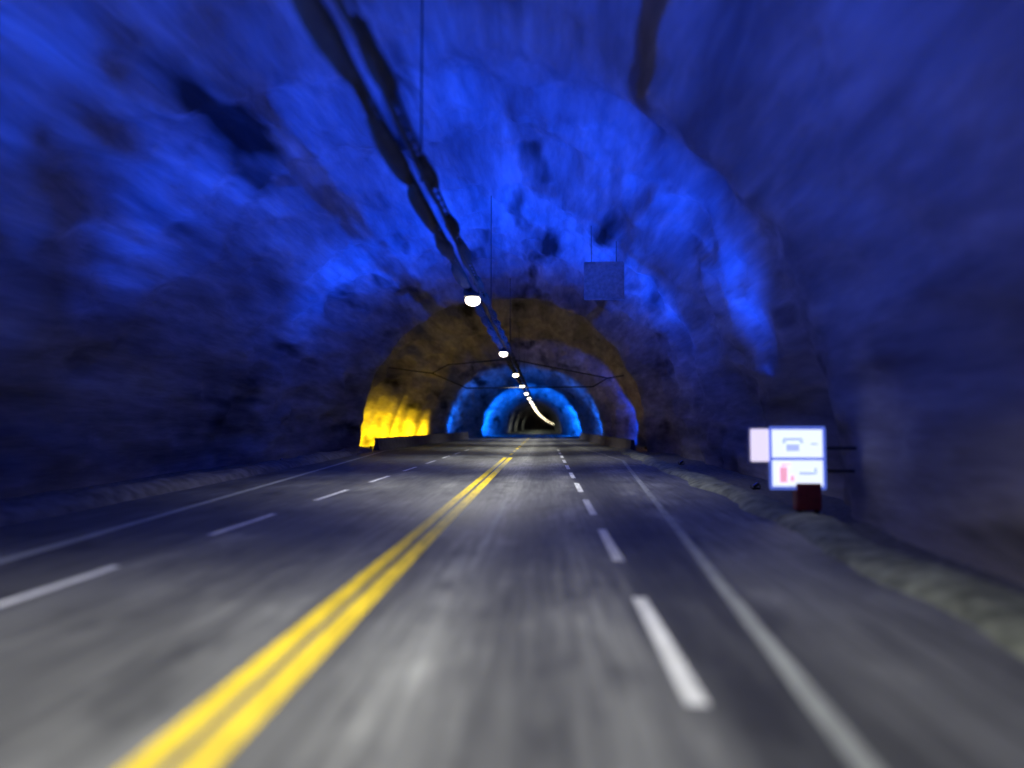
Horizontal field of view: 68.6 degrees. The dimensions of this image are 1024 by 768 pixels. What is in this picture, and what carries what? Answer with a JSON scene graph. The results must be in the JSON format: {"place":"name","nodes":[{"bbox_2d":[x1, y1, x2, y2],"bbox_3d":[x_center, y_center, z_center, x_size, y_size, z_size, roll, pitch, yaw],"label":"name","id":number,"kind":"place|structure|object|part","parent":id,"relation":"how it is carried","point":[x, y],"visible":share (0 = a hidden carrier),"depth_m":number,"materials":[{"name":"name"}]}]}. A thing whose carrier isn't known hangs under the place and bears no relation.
{"place":"outdoors","nodes":[
{"label":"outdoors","id":0,"kind":"place"},
{"bbox_2d":[0,430,1023,767],"bbox_3d":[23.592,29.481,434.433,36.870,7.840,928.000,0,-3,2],"label":"road","id":1,"kind":"structure","parent":0,"point":[500,622],"depth_m":7.59,"materials":[{"name":"grey asphalt"}]},
{"bbox_2d":[0,430,881,767],"bbox_3d":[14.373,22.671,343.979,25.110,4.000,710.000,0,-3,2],"label":"road markings","id":2,"kind":"object","parent":1,"relation":"on","point":[226,738],"visible":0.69,"depth_m":6.88,"materials":[{"name":"paint"}]},
{"bbox_2d":[0,430,1023,595],"bbox_3d":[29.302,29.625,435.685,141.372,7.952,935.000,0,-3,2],"label":"ground","id":3,"kind":"structure","parent":0,"point":[838,509],"depth_m":21.86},
{"bbox_2d":[0,446,372,526],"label":"rubble bank","id":4,"kind":"structure","parent":3,"relation":"on","point":[21,511],"depth_m":21.75,"materials":[{"name":"grey gravel"}]},
{"bbox_2d":[373,432,468,449],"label":"concrete barrier","id":5,"kind":"object","parent":3,"relation":"on","point":[385,443],"visible":0.98,"depth_m":74.44,"materials":[{"name":"grey concrete"}]},
{"bbox_2d":[0,0,1023,585],"bbox_3d":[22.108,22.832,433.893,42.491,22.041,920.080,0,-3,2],"label":"rock tunnel","id":6,"kind":"object","parent":3,"relation":"on","point":[218,248],"visible":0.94,"depth_m":21.94,"materials":[{"name":"stone"}]},
{"bbox_2d":[290,0,535,405],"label":"cable tray","id":7,"kind":"object","parent":6,"relation":"attached to","point":[318,22],"visible":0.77,"depth_m":12.30,"materials":[{"name":"metal"}]},
{"bbox_2d":[464,288,480,305],"bbox_3d":[-1.394,-3.073,26.688,0.540,0.595,0.800,0,-3,2],"label":"tunnel lamp","id":8,"kind":"object","parent":7,"relation":"attached to","point":[472,298],"visible":1,"depth_m":26.38,"materials":[{"name":"metal"}]},
{"bbox_2d":[499,348,507,356],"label":"tunnel lamp","id":9,"kind":"object","parent":7,"relation":"attached to","point":[503,352],"visible":0.98,"depth_m":46.53,"materials":[{"name":"metal"}]},
{"bbox_2d":[512,370,518,376],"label":"tunnel lamp","id":10,"kind":"object","parent":7,"relation":"attached to","point":[515,374],"visible":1,"depth_m":66.64,"materials":[{"name":"metal"}]},
{"bbox_2d":[388,358,623,388],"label":"overhead wire","id":11,"kind":"object","parent":6,"relation":"attached to","point":[511,387],"visible":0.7,"depth_m":69.99,"materials":[{"name":"metal"}]},
{"bbox_2d":[584,228,623,299],"bbox_3d":[4.429,-6.098,36.200,1.920,4.120,0.130,0,-3,2],"label":"hanging panel","id":12,"kind":"object","parent":6,"relation":"attached to","point":[603,280],"visible":0.89,"depth_m":36.12,"materials":[{"name":"metal"}]},
{"bbox_2d":[748,426,856,489],"bbox_3d":[6.650,2.010,16.869,2.682,2.117,0.504,0,-3,2],"label":"emergency sign","id":13,"kind":"object","parent":6,"relation":"attached to","point":[791,456],"visible":0.91,"depth_m":16.68,"materials":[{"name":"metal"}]},
{"bbox_2d":[579,433,635,450],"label":"concrete barrier","id":14,"kind":"object","parent":3,"relation":"on","point":[618,443],"visible":0.96,"depth_m":71.78,"materials":[{"name":"grey concrete"}]},
{"bbox_2d":[793,483,821,514],"bbox_3d":[6.572,2.614,16.696,0.550,0.820,0.345,0,-3,2],"label":"extinguisher cabinet","id":15,"kind":"object","parent":3,"relation":"on","point":[807,496],"visible":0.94,"depth_m":16.56,"materials":[{"name":"red metal"}]},
{"bbox_3d":[6.565,2.496,16.553,0.470,0.500,0.045,0,-3,2],"label":"door","id":16,"kind":"part","parent":15,"relation":"part of","materials":[{"name":"metal"}]},
{"bbox_2d":[618,449,1023,658],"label":"gravel verge","id":17,"kind":"structure","parent":3,"relation":"on","point":[994,612],"depth_m":10.24,"materials":[{"name":"grey gravel"}]},
{"bbox_2d":[750,482,760,488],"bbox_3d":[7.958,3.321,24.540,0.316,0.212,0.260,-1,-3,22],"label":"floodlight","id":18,"kind":"object","parent":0,"point":[755,485],"visible":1,"depth_m":24.45,"materials":[{"name":"metal"}]}
]}

